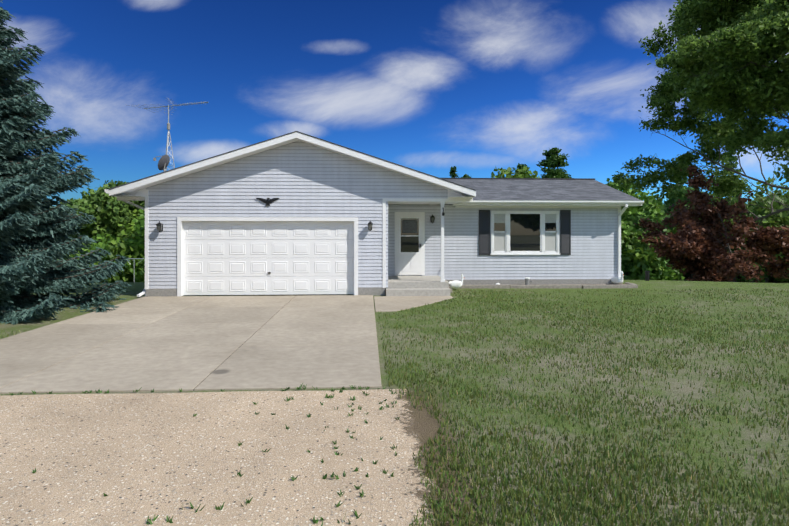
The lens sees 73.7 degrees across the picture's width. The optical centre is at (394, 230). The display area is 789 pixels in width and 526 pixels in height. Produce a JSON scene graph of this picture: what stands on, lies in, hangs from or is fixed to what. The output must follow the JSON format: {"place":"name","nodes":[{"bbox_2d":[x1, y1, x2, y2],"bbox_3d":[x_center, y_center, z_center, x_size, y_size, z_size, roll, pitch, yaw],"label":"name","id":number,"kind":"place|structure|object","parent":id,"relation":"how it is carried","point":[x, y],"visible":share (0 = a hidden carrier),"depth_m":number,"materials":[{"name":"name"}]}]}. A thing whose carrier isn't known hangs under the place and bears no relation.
{"place":"outdoors","nodes":[
{"label":"outdoors","id":0,"kind":"place"},
{"bbox_2d":[0,255,788,525],"bbox_3d":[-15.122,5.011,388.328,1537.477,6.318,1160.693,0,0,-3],"label":"ground sheet","id":1,"kind":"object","parent":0,"point":[425,426],"visible":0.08,"depth_m":6.63,"materials":[{"name":"green plant"}]},
{"bbox_2d":[0,0,131,324],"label":"spruce","id":2,"kind":"object","parent":1,"relation":"on","point":[34,188],"depth_m":12.46,"materials":[{"name":"green plant"}]},
{"bbox_2d":[128,258,143,281],"bbox_3d":[-17.976,2.932,36.308,1.300,1.975,0.060,0,0,-3],"label":"clothesline post","id":3,"kind":"object","parent":1,"relation":"on","point":[134,265],"visible":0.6,"depth_m":36.31,"materials":[{"name":"grey metal"}]},
{"bbox_2d":[0,389,449,525],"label":"gravel drive","id":4,"kind":"structure","parent":1,"relation":"on","point":[139,458],"depth_m":4.29,"materials":[{"name":"beige gravel"}]},
{"bbox_2d":[9,383,398,525],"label":"gravel weeds","id":5,"kind":"object","parent":4,"relation":"on","point":[248,501],"visible":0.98,"depth_m":4.44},
{"bbox_2d":[0,295,452,393],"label":"concrete driveway","id":6,"kind":"structure","parent":1,"relation":"on","point":[175,343],"depth_m":8.45,"materials":[{"name":"grey concrete"}]},
{"bbox_2d":[117,140,620,296],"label":"house walls","id":7,"kind":"structure","parent":1,"relation":"on","point":[302,181],"depth_m":15.16,"materials":[{"name":"white plastic"}]},
{"bbox_2d":[156,221,162,231],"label":"wall lantern","id":8,"kind":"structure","parent":7,"relation":"attached to","point":[159,225],"depth_m":14.70,"materials":[{"name":"black metal"}]},
{"bbox_2d":[128,98,207,170],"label":"antenna tower","id":9,"kind":"structure","parent":7,"relation":"on","point":[168,123],"depth_m":18.97,"materials":[{"name":"grey metal"}]},
{"bbox_2d":[256,198,278,205],"bbox_3d":[-3.615,-0.811,14.998,0.660,0.235,0.020,0,0,-3],"label":"eagle ornament","id":10,"kind":"object","parent":7,"relation":"attached to","point":[267,201],"visible":0.94,"depth_m":14.99,"materials":[{"name":"black metal"}]},
{"bbox_2d":[184,221,353,295],"bbox_3d":[-3.603,0.803,15.149,4.840,2.127,0.070,0,0,-3],"label":"garage door","id":11,"kind":"structure","parent":7,"relation":"attached to","point":[217,261],"depth_m":15.14,"materials":[{"name":"white metal"}]},
{"bbox_2d":[368,220,372,230],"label":"wall lantern","id":12,"kind":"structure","parent":7,"relation":"attached to","point":[370,223],"depth_m":15.00,"materials":[{"name":"black metal"}]},
{"bbox_2d":[104,189,643,296],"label":"gutters and downspouts","id":13,"kind":"object","parent":7,"relation":"attached to","point":[626,202],"visible":0.48,"depth_m":17.11,"materials":[{"name":"white metal"}]},
{"bbox_2d":[109,131,641,205],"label":"roofs","id":14,"kind":"structure","parent":7,"relation":"on","point":[533,188],"depth_m":17.08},
{"bbox_2d":[153,155,169,171],"bbox_3d":[-6.969,-1.835,15.845,0.466,0.876,0.462,0,0,-38],"label":"satellite dish","id":15,"kind":"object","parent":14,"relation":"on","point":[163,162],"visible":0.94,"depth_m":15.81,"materials":[{"name":"grey metal"}]},
{"bbox_2d":[479,210,570,254],"bbox_3d":[4.369,0.072,17.628,3.120,1.510,0.080,0,0,-3],"label":"window with shutters","id":16,"kind":"structure","parent":7,"relation":"attached to","point":[524,232],"depth_m":17.64,"materials":[{"name":"white glass"}]},
{"bbox_2d":[385,202,449,295],"bbox_3d":[0.613,0.667,16.200,1.830,3.000,2.540,0,0,-3],"label":"front entry","id":17,"kind":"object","parent":1,"relation":"on","point":[409,243],"depth_m":17.39,"materials":[{"name":"white"}]},
{"bbox_2d":[53,147,788,282],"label":"trees","id":18,"kind":"object","parent":1,"relation":"on","point":[116,228],"depth_m":52.13,"materials":[{"name":"green plant"}]},
{"bbox_2d":[449,274,463,288],"bbox_3d":[1.936,1.605,16.567,0.582,0.466,0.285,0,0,-3],"label":"swan planter","id":19,"kind":"object","parent":1,"relation":"on","point":[455,284],"visible":0.96,"depth_m":16.47,"materials":[{"name":"white plastic"}]},
{"bbox_2d":[449,282,637,292],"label":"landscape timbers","id":20,"kind":"object","parent":1,"relation":"on","point":[631,285],"visible":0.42,"depth_m":17.15,"materials":[{"name":"grey wood"}]},
{"bbox_2d":[645,271,649,280],"bbox_3d":[9.477,1.739,19.717,0.170,0.410,0.170,0,0,-3],"label":"black yard post","id":21,"kind":"object","parent":1,"relation":"on","point":[646,275],"visible":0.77,"depth_m":19.65,"materials":[{"name":"black metal"}]},
{"bbox_2d":[608,0,788,230],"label":"tree","id":22,"kind":"object","parent":1,"relation":"on","point":[761,35],"depth_m":27.80,"materials":[{"name":"green plant"}]},
{"bbox_2d":[634,165,788,282],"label":"red maple","id":23,"kind":"object","parent":1,"relation":"on","point":[700,249],"depth_m":24.76,"materials":[{"name":"brown plant"}]},
{"bbox_2d":[0,0,788,205],"label":"sky","id":24,"kind":"structure","parent":0,"point":[432,87],"materials":[{"name":"blue"}]},
{"bbox_2d":[1,288,788,525],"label":"lawn grass","id":25,"kind":"structure","parent":0,"point":[626,496],"depth_m":4.79,"materials":[{"name":"green plant"}]},
{"bbox_2d":[512,284,628,284],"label":"planting bed soil","id":26,"kind":"structure","parent":0,"point":[572,284],"depth_m":17.62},
{"bbox_2d":[495,277,532,284],"bbox_3d":[3.933,1.694,17.365,1.242,0.255,0.200,0,0,-3],"label":"well cap and rock","id":27,"kind":"object","parent":26,"relation":"on","point":[527,281],"visible":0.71,"depth_m":17.33,"materials":[{"name":"grey plastic"}]},
{"bbox_2d":[611,271,623,283],"bbox_3d":[7.455,1.576,17.563,0.276,0.465,0.584,0,0,-18],"label":"swan planter","id":28,"kind":"object","parent":26,"relation":"on","point":[616,280],"visible":1,"depth_m":17.43,"materials":[{"name":"white"}]}
]}

